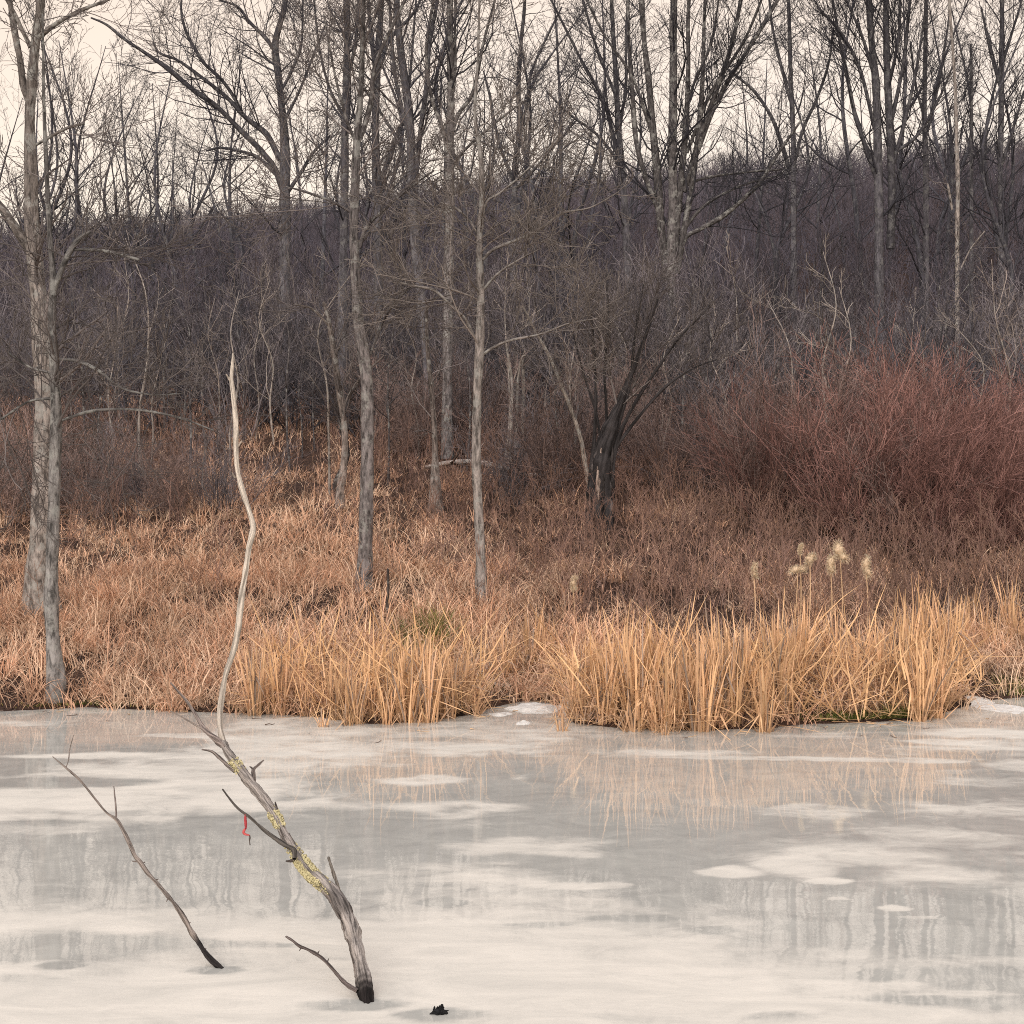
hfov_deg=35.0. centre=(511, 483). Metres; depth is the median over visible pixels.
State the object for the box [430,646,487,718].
cattail clump
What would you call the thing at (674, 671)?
cattail clump
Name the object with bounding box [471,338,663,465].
shrub
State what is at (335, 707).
cattail clump
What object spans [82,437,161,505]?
shrub
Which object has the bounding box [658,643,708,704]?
cattail clump
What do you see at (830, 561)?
cattail
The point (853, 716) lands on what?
green grass
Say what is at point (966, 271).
shrub
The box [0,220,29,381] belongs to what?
shrub
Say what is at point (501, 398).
shrub
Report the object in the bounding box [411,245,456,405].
sapling
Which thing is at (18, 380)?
shrub
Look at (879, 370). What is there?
sapling
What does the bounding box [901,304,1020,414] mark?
shrub
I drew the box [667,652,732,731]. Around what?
cattail clump
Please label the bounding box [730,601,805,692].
cattail clump
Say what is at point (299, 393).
sapling
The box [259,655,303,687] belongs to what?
cattail clump
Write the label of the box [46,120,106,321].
bare tree
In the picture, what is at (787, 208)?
bare tree
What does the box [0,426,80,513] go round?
shrub
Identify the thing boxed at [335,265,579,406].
shrub
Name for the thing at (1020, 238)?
bare tree
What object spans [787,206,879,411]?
sapling
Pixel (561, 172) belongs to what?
bare tree
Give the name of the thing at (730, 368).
shrub
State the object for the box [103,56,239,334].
bare tree
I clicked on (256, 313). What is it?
shrub
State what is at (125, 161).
bare tree
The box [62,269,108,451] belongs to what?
sapling
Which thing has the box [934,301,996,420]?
sapling
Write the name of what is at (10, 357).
shrub
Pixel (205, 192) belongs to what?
bare tree
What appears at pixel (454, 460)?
fallen log
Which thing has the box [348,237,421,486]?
sapling
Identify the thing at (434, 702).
cattail clump
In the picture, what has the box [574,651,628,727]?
cattail clump
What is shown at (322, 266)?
bare tree
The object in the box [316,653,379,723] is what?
cattail clump
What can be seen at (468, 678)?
cattail clump
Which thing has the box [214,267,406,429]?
shrub
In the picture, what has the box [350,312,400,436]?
sapling
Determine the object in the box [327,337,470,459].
shrub
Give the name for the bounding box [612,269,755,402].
shrub
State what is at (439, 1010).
sunken stump
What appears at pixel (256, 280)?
shrub
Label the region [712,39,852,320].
bare tree
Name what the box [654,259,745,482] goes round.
sapling
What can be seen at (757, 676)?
cattail clump
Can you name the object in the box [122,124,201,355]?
bare tree
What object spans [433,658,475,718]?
cattail clump
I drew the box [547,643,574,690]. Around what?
cattail clump
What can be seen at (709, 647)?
cattail clump
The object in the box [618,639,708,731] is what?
cattail clump
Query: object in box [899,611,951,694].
cattail clump
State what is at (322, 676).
cattail clump
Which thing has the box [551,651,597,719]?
cattail clump
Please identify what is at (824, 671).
cattail clump
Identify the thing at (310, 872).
leaning snag
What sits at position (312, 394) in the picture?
sapling
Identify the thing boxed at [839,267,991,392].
shrub
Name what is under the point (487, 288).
shrub
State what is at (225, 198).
bare tree
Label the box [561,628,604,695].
cattail clump
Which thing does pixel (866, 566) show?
cattail
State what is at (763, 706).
cattail clump
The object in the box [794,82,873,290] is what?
bare tree
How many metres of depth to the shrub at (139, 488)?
31.94 m
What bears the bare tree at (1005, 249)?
on the ground at (292, 489)
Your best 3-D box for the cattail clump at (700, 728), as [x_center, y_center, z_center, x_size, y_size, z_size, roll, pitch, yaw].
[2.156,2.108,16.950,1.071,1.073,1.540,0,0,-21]
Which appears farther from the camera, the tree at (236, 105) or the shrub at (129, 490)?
the tree at (236, 105)
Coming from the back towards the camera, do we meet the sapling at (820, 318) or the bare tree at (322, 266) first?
the bare tree at (322, 266)
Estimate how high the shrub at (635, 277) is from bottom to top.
5.657 m
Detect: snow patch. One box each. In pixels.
[489,712,511,715]
[504,697,568,713]
[516,720,529,724]
[965,696,1023,713]
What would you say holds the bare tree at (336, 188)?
on the ground at (292, 489)
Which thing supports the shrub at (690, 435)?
on the ground at (292, 489)
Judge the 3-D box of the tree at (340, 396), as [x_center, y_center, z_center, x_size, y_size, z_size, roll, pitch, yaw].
[-3.432,-2.021,32.058,3.580,5.441,1.963,0,0,21]
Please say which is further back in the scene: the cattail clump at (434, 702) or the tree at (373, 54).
the tree at (373, 54)
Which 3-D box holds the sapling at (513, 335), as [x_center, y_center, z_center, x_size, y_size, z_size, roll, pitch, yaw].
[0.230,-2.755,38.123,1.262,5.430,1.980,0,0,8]
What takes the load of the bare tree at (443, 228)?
on the ground at (292, 489)
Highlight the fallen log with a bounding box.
[426,439,552,484]
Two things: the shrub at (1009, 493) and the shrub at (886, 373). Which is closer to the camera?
the shrub at (1009, 493)
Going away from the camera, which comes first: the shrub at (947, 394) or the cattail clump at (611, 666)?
the cattail clump at (611, 666)
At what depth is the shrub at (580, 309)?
55.73 m
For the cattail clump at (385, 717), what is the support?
on the pond ice
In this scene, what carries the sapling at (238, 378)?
on the ground at (292, 489)
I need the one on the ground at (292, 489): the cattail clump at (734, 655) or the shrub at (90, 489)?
the shrub at (90, 489)
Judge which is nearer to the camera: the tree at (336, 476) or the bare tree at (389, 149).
the tree at (336, 476)
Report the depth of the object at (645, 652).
18.25 m
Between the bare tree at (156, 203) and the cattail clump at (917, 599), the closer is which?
the cattail clump at (917, 599)
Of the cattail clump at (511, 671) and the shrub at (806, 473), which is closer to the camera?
the cattail clump at (511, 671)
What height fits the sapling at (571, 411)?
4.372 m
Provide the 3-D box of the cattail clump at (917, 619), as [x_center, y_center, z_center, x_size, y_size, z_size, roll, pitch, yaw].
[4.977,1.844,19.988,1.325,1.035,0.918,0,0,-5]
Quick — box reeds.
[223,578,1020,733]
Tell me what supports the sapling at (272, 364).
on the ground at (292, 489)
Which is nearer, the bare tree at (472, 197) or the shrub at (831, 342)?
the shrub at (831, 342)
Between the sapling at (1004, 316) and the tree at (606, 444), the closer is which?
the tree at (606, 444)
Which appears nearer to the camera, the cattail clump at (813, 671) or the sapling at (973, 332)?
the cattail clump at (813, 671)
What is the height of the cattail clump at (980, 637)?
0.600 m
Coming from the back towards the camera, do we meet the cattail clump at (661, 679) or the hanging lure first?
the cattail clump at (661, 679)
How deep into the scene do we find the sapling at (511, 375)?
36.59 m
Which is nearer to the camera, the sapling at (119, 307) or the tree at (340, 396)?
the tree at (340, 396)
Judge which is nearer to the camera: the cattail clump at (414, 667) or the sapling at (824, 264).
the cattail clump at (414, 667)
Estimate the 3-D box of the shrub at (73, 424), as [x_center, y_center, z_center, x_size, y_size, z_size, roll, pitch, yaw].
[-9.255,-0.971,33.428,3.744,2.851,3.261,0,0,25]
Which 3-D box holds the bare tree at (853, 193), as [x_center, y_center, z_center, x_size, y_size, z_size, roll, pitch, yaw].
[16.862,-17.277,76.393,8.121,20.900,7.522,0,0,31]
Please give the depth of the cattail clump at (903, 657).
18.77 m
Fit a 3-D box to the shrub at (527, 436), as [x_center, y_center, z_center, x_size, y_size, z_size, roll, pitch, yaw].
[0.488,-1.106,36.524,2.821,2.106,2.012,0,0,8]
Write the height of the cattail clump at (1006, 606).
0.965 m
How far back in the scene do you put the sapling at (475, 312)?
42.39 m
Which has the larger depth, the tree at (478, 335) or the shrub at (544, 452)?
the shrub at (544, 452)
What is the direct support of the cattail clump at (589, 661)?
on the ground at (292, 489)
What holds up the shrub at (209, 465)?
on the ground at (292, 489)
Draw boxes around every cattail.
[570,573,578,624]
[750,560,758,631]
[787,564,807,629]
[797,542,803,621]
[803,552,817,637]
[825,552,837,635]
[831,538,850,627]
[861,554,871,637]
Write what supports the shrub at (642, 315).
on the ground at (292, 489)
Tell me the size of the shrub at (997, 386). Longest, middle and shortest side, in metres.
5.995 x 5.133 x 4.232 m
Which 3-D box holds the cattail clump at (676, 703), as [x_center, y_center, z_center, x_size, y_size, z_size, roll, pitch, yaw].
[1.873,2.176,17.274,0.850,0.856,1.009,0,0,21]
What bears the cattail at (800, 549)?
on the ground at (292, 489)
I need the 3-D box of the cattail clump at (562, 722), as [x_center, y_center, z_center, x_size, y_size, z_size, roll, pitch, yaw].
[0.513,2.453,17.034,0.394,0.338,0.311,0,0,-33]
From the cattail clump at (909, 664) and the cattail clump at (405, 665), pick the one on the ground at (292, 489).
the cattail clump at (405, 665)
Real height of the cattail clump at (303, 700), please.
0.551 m
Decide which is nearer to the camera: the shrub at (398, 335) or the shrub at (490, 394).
the shrub at (490, 394)
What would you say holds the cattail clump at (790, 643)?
on the ground at (292, 489)
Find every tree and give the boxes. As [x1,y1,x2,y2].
[0,0,76,316]
[0,0,90,324]
[0,0,106,256]
[0,0,215,618]
[0,0,269,703]
[0,39,18,247]
[0,44,54,248]
[4,49,90,265]
[27,11,174,345]
[40,20,152,332]
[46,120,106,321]
[51,66,174,364]
[68,37,195,316]
[83,0,396,405]
[87,115,129,296]
[103,38,238,361]
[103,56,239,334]
[105,114,181,353]
[106,102,207,338]
[117,96,208,320]
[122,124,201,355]
[133,0,303,345]
[136,0,516,592]
[146,103,243,321]
[152,10,245,268]
[166,104,251,347]
[190,60,274,335]
[247,1,424,321]
[250,246,424,507]
[256,0,405,438]
[259,69,363,289]
[285,0,519,444]
[288,22,404,311]
[296,0,477,420]
[297,0,598,458]
[314,71,369,239]
[318,378,356,498]
[320,0,658,603]
[334,10,432,331]
[367,66,442,318]
[380,0,512,303]
[383,22,489,290]
[383,78,464,245]
[386,53,523,299]
[394,268,469,513]
[454,0,632,342]
[454,56,603,372]
[458,0,613,366]
[459,0,591,313]
[473,0,613,295]
[489,223,759,530]
[506,0,700,357]
[525,43,643,359]
[533,7,667,297]
[546,0,648,320]
[556,0,849,418]
[578,0,669,277]
[585,91,639,290]
[652,137,755,312]
[693,0,869,378]
[699,16,774,293]
[703,98,814,382]
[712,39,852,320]
[734,19,884,327]
[741,0,1014,368]
[758,0,917,302]
[771,0,935,327]
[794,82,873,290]
[827,0,989,370]
[846,0,1004,283]
[860,0,988,361]
[860,0,1021,348]
[880,0,1023,386]
[883,0,979,283]
[900,1,997,328]
[910,0,1023,359]
[926,0,1003,372]
[929,27,1023,358]
[936,33,1002,385]
[938,0,1023,277]
[989,0,1023,243]
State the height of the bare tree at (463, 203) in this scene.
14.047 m
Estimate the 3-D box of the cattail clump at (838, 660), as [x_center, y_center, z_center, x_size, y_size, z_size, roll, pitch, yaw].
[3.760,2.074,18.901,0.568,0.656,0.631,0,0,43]
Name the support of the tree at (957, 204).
on the ground at (292, 489)
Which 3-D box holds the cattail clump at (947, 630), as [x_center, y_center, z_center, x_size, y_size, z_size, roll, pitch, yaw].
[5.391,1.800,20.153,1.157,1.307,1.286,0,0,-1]
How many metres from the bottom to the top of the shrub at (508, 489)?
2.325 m
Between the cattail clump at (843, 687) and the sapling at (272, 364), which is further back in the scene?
the sapling at (272, 364)
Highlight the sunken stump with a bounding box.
[430,1004,448,1014]
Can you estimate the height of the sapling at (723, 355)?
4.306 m
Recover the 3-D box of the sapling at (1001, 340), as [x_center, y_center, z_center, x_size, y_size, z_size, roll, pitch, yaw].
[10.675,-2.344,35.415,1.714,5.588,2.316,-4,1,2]
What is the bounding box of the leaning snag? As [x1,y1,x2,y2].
[170,353,373,1003]
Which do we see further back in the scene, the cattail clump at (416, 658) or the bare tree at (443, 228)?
the bare tree at (443, 228)
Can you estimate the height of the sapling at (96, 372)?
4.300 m
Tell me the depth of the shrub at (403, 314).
55.62 m
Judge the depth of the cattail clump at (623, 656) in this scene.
17.72 m
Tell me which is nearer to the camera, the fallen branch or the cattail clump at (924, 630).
the fallen branch
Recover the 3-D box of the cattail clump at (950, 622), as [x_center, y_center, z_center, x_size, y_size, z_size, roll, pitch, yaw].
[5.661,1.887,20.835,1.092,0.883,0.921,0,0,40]
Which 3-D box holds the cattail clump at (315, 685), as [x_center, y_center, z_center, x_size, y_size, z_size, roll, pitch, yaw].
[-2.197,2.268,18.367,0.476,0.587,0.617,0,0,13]
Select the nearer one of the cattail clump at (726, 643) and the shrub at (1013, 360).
the cattail clump at (726, 643)
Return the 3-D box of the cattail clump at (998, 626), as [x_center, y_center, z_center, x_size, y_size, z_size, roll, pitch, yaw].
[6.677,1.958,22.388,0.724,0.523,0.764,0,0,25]
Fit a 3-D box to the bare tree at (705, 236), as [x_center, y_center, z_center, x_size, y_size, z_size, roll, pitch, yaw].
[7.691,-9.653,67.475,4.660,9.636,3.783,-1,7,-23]
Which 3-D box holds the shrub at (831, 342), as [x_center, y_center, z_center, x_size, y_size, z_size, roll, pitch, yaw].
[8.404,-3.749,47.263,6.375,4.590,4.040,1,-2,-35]
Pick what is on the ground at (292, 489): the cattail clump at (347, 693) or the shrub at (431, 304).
the shrub at (431, 304)
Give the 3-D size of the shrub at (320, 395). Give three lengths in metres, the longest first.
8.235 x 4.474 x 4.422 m
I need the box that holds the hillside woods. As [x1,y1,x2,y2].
[0,124,1023,380]
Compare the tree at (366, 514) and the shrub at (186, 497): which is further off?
the shrub at (186, 497)
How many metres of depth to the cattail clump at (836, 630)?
19.83 m
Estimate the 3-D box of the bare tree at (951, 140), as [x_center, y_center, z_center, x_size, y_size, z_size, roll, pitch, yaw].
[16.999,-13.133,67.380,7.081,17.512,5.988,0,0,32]
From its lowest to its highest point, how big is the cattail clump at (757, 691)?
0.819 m
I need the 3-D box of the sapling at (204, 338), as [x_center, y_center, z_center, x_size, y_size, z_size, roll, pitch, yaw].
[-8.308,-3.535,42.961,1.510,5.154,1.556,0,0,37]
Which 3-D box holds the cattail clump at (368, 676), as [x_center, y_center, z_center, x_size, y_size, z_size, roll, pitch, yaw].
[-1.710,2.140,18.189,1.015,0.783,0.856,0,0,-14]
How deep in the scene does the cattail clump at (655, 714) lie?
17.03 m
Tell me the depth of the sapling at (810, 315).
38.83 m
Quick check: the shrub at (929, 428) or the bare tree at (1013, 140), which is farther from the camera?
the bare tree at (1013, 140)
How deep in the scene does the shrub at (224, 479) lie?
31.42 m
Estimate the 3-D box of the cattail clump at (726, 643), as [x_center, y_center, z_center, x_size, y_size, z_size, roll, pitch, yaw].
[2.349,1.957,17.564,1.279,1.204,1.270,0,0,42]
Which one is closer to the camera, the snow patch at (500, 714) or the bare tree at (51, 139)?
the snow patch at (500, 714)
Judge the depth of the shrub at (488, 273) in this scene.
46.12 m
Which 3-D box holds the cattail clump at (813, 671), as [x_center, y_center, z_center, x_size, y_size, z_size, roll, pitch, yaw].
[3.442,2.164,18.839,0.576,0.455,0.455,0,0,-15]
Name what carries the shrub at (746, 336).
on the ground at (292, 489)
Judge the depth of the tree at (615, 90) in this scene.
54.91 m
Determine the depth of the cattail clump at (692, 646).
18.34 m
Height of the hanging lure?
0.176 m
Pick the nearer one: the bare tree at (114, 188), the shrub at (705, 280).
the shrub at (705, 280)
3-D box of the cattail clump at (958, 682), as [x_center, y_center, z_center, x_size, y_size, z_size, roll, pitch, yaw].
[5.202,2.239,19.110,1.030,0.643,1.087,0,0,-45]
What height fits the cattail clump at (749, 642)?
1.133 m
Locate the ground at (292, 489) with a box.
[0,175,1023,729]
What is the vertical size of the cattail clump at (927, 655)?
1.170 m
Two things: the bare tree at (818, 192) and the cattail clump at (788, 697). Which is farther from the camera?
the bare tree at (818, 192)
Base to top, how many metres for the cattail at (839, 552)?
1.393 m
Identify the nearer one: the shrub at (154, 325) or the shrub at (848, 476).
the shrub at (848, 476)
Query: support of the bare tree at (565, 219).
on the ground at (292, 489)
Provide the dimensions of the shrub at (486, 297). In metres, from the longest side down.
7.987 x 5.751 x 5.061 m
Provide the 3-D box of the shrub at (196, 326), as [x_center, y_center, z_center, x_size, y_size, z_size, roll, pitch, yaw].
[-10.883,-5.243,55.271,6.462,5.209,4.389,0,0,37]
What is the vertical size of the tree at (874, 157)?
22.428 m
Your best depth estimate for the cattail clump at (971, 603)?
22.81 m
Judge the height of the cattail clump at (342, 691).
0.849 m
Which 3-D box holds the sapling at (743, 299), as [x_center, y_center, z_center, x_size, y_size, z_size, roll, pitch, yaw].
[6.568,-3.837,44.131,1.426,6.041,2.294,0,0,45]
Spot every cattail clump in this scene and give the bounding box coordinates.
[213,636,284,715]
[229,643,282,713]
[245,668,290,713]
[247,632,318,714]
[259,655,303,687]
[267,618,329,682]
[275,641,332,694]
[277,644,314,694]
[281,672,319,717]
[287,648,366,716]
[301,662,336,705]
[304,651,358,719]
[305,664,332,692]
[308,652,345,710]
[308,703,335,727]
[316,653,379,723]
[330,643,389,710]
[333,699,367,725]
[342,673,388,723]
[350,629,399,702]
[355,642,449,723]
[358,671,423,724]
[360,624,430,722]
[360,667,392,717]
[375,638,428,696]
[394,622,465,704]
[408,651,422,695]
[409,631,479,726]
[416,642,493,713]
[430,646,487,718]
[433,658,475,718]
[439,641,483,698]
[457,675,495,715]
[472,621,523,683]
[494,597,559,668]
[495,635,527,682]
[496,626,524,671]
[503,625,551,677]
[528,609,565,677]
[537,667,629,724]
[540,618,581,674]
[546,626,637,719]
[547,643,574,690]
[547,658,571,696]
[549,707,577,731]
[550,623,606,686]
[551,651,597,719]
[555,663,594,705]
[558,638,669,703]
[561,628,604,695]
[562,640,604,686]
[565,599,675,722]
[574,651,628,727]
[580,615,683,731]
[584,672,665,732]
[585,650,632,724]
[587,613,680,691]
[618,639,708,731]
[618,644,659,710]
[624,669,679,730]
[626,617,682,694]
[633,675,674,713]
[634,629,684,701]
[638,623,759,732]
[639,687,676,732]
[649,651,693,728]
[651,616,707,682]
[654,718,673,735]
[656,636,705,700]
[657,617,710,693]
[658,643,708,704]
[662,612,748,693]
[664,647,724,725]
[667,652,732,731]
[669,635,751,739]
[676,595,771,684]
[677,609,767,719]
[692,612,833,719]
[693,615,757,723]
[700,692,736,731]
[701,609,785,714]
[707,629,758,696]
[712,645,785,731]
[716,650,796,735]
[722,652,798,719]
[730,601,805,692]
[743,654,795,719]
[744,646,781,719]
[747,661,771,689]
[749,612,813,713]
[752,612,794,685]
[754,618,817,696]
[757,609,822,689]
[768,609,841,688]
[770,653,813,720]
[786,596,834,676]
[794,605,827,666]
[801,653,828,685]
[806,650,839,693]
[809,629,837,668]
[810,599,851,661]
[811,623,830,667]
[823,663,879,699]
[826,627,896,695]
[830,623,878,679]
[830,636,850,681]
[836,604,897,677]
[837,622,910,697]
[850,622,946,704]
[852,632,887,664]
[853,622,920,684]
[861,570,961,658]
[865,595,937,661]
[868,629,964,723]
[871,624,950,696]
[888,677,952,722]
[898,633,951,712]
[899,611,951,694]
[902,577,986,654]
[902,649,981,710]
[903,630,986,718]
[908,613,980,707]
[922,593,977,644]
[923,580,988,675]
[923,597,977,657]
[933,596,998,650]
[935,658,983,698]
[936,579,983,627]
[953,597,979,641]
[961,609,989,649]
[966,594,1016,654]
[986,624,1013,657]
[988,609,1010,643]
[989,565,1023,630]
[1002,596,1023,647]
[1005,602,1023,651]
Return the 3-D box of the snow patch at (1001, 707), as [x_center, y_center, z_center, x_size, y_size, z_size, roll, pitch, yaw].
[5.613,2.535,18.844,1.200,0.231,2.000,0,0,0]
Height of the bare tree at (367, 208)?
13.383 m
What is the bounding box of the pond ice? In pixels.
[0,697,1023,1023]
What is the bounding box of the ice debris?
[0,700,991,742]
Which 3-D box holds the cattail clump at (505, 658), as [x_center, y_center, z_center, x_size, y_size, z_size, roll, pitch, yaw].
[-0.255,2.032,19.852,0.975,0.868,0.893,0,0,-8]
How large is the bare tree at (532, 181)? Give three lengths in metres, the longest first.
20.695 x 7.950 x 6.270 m
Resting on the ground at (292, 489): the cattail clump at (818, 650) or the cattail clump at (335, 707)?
the cattail clump at (818, 650)
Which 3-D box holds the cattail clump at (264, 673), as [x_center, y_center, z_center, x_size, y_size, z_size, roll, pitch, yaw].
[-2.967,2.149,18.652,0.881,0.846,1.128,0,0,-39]
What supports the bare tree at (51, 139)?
on the ground at (292, 489)
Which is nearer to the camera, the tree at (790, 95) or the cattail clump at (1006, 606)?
the cattail clump at (1006, 606)
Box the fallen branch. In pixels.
[52,735,223,968]
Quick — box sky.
[0,0,1023,241]
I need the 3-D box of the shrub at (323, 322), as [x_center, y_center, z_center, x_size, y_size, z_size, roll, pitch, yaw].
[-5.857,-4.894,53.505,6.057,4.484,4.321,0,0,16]
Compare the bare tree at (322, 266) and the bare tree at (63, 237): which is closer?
the bare tree at (322, 266)
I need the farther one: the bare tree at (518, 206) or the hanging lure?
the bare tree at (518, 206)
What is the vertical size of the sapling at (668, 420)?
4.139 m
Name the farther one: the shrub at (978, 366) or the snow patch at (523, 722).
the shrub at (978, 366)
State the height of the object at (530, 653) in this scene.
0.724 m
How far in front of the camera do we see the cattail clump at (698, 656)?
17.12 m
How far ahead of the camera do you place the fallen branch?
9.15 m
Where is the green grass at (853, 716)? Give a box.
[1,597,1023,720]
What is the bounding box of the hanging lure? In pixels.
[242,814,250,844]
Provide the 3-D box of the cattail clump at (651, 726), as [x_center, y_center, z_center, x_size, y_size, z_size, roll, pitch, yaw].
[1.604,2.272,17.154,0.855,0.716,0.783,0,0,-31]
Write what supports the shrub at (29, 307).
on the ground at (292, 489)
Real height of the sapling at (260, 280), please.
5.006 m
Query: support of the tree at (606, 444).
on the ground at (292, 489)
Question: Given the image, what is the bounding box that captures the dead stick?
[386,568,389,620]
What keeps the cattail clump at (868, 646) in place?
on the ground at (292, 489)
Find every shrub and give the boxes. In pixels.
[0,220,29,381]
[0,221,191,396]
[0,262,101,395]
[0,292,90,412]
[0,303,80,430]
[0,310,30,416]
[0,345,32,415]
[0,372,147,493]
[0,390,79,528]
[0,402,130,515]
[0,416,26,487]
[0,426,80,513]
[3,266,219,437]
[13,301,145,415]
[17,410,153,514]
[45,244,187,386]
[57,301,161,415]
[60,417,149,527]
[67,264,251,396]
[70,275,216,383]
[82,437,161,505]
[87,431,203,517]
[88,276,272,426]
[100,252,278,395]
[107,289,233,432]
[115,429,215,511]
[118,259,341,438]
[122,307,249,424]
[130,447,222,523]
[163,255,318,386]
[170,414,281,504]
[181,409,317,515]
[191,240,417,382]
[193,224,404,405]
[207,307,417,423]
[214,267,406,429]
[215,257,403,434]
[221,255,418,418]
[234,278,395,392]
[258,289,432,434]
[268,241,473,386]
[271,231,518,441]
[316,278,495,410]
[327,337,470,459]
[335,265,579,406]
[349,256,514,391]
[366,256,618,426]
[367,228,582,369]
[367,266,484,375]
[373,351,468,466]
[374,334,519,454]
[391,345,508,452]
[396,264,540,398]
[409,262,584,408]
[413,344,531,448]
[418,224,550,387]
[430,339,668,503]
[435,305,581,439]
[442,401,576,509]
[453,227,681,400]
[453,256,652,419]
[455,223,697,446]
[467,394,583,472]
[469,279,623,430]
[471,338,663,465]
[472,241,714,407]
[485,341,678,473]
[486,214,656,372]
[493,275,688,419]
[494,262,784,437]
[530,238,845,451]
[535,272,687,381]
[540,234,756,352]
[544,341,685,458]
[568,267,742,421]
[574,222,759,435]
[597,348,754,488]
[600,357,762,497]
[602,233,798,455]
[603,254,817,442]
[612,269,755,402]
[614,240,875,449]
[615,361,755,495]
[629,323,753,401]
[634,276,888,462]
[640,271,777,356]
[653,288,924,526]
[653,321,829,449]
[654,284,780,361]
[662,358,823,490]
[664,364,891,525]
[686,368,908,530]
[692,271,759,372]
[694,268,903,421]
[701,249,929,388]
[712,252,842,381]
[713,314,1023,548]
[725,313,974,516]
[727,340,1012,532]
[733,241,1017,424]
[734,305,1023,486]
[741,258,899,383]
[752,309,874,416]
[763,406,854,517]
[765,343,1023,542]
[765,377,997,550]
[777,300,917,427]
[794,263,932,394]
[802,239,1023,430]
[806,320,972,430]
[814,270,946,393]
[825,351,1023,522]
[833,412,1023,558]
[836,310,968,416]
[836,336,1023,514]
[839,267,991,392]
[863,261,1023,391]
[873,398,1023,539]
[892,336,1023,458]
[895,394,1023,555]
[899,306,1023,440]
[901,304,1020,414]
[907,309,1023,427]
[912,414,1023,548]
[927,308,1023,421]
[948,247,1023,387]
[948,364,1023,515]
[954,270,1023,380]
[971,253,1023,395]
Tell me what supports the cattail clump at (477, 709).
on the pond ice
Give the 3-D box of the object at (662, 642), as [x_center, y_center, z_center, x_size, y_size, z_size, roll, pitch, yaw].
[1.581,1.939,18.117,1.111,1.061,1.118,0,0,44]
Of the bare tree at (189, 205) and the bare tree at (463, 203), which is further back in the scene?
the bare tree at (463, 203)
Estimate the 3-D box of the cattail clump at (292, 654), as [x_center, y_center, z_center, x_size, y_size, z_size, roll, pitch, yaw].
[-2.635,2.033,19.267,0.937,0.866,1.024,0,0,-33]
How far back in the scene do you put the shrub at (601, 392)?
35.72 m
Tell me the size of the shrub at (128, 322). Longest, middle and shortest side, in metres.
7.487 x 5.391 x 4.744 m
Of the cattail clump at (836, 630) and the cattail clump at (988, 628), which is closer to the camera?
the cattail clump at (836, 630)
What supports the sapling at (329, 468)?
on the ground at (292, 489)
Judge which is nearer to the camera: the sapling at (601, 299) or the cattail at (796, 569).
the cattail at (796, 569)
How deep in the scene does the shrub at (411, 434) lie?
38.37 m
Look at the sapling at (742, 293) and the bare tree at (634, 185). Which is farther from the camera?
the bare tree at (634, 185)
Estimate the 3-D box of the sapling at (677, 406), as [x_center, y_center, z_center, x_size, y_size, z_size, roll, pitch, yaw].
[3.550,-2.674,33.058,1.804,6.227,1.899,0,0,24]
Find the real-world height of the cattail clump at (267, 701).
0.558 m
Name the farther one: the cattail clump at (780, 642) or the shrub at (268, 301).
the shrub at (268, 301)
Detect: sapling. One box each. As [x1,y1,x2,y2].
[47,204,125,457]
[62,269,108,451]
[71,265,137,480]
[88,300,156,478]
[90,213,180,471]
[91,246,136,420]
[132,322,192,473]
[134,210,203,432]
[134,257,232,488]
[160,294,211,451]
[170,256,233,438]
[177,293,240,431]
[197,285,257,443]
[205,269,281,475]
[218,257,292,438]
[230,265,291,443]
[251,256,319,477]
[278,313,326,457]
[293,306,342,450]
[301,246,373,497]
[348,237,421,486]
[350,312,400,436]
[372,308,437,458]
[373,263,428,402]
[408,227,484,387]
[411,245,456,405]
[442,291,499,474]
[454,217,519,437]
[461,281,494,366]
[490,259,534,426]
[491,234,554,407]
[491,248,546,459]
[492,327,534,473]
[497,355,544,463]
[506,222,554,415]
[508,293,596,484]
[511,342,551,457]
[513,256,576,475]
[546,283,619,478]
[558,245,636,405]
[593,302,633,381]
[627,245,661,349]
[629,302,689,488]
[651,205,734,491]
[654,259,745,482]
[675,277,747,447]
[707,300,751,421]
[714,229,778,405]
[734,250,819,450]
[738,276,812,503]
[738,289,787,429]
[763,232,863,460]
[779,234,866,421]
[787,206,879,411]
[793,269,876,428]
[811,279,879,421]
[844,244,911,398]
[856,345,901,422]
[886,288,924,378]
[886,314,954,417]
[906,212,991,352]
[907,241,1020,396]
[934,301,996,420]
[943,302,1004,425]
[947,255,1023,419]
[973,276,1023,408]
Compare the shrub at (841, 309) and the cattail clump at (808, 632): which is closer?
the cattail clump at (808, 632)
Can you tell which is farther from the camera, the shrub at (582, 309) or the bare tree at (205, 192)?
the bare tree at (205, 192)
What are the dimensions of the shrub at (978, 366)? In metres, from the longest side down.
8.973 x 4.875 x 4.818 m
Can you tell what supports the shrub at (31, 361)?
on the ground at (292, 489)
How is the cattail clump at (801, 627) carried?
on the ground at (292, 489)
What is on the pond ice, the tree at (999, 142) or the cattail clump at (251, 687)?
the cattail clump at (251, 687)
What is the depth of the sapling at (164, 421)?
44.16 m
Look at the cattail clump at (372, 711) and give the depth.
17.76 m
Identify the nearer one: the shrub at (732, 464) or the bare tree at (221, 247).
the shrub at (732, 464)
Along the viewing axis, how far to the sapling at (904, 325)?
48.57 m

